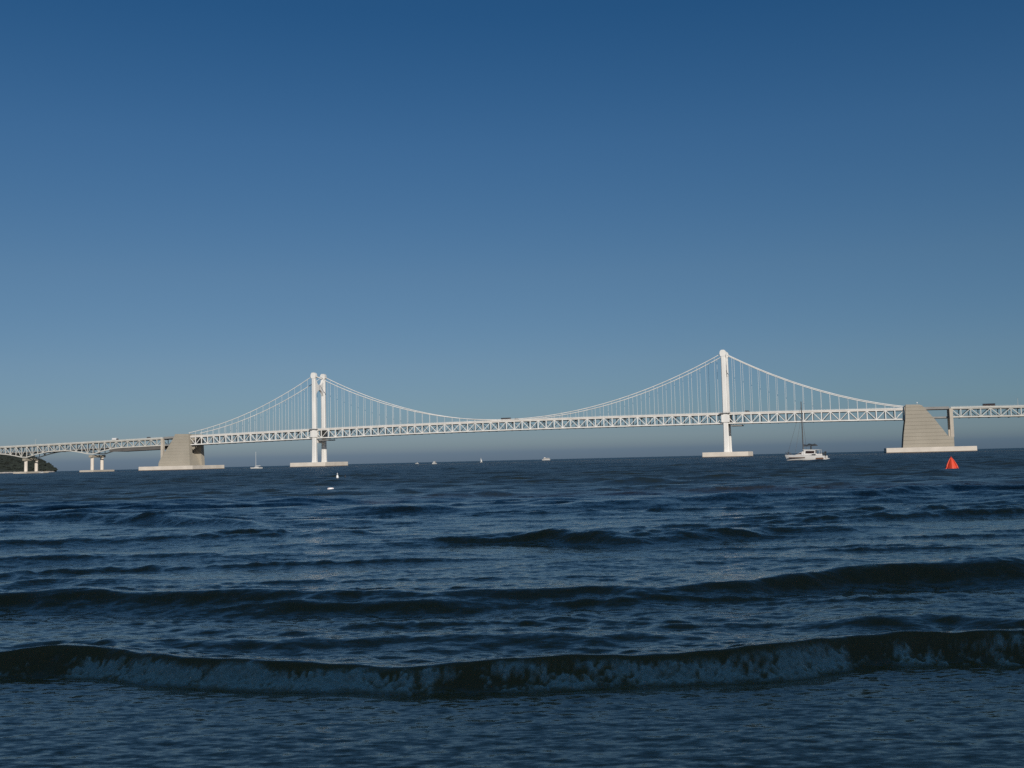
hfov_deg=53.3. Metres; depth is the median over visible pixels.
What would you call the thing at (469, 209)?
sky
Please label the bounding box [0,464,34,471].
hill
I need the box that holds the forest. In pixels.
[0,454,57,471]
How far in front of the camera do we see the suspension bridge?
1157.45 m
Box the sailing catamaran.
[785,404,829,459]
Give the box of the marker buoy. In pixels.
[945,457,957,468]
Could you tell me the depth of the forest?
2578.35 m
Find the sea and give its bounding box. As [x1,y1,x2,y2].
[0,448,1023,767]
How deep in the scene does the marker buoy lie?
105.30 m
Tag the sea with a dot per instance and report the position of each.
(834, 610)
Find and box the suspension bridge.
[138,350,976,470]
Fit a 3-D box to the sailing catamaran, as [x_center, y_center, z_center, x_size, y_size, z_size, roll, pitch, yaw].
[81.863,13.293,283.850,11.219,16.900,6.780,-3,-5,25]
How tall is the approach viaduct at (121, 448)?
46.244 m
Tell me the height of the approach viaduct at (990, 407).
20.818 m
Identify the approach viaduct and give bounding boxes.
[0,437,171,473]
[949,405,1023,418]
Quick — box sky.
[0,0,1023,470]

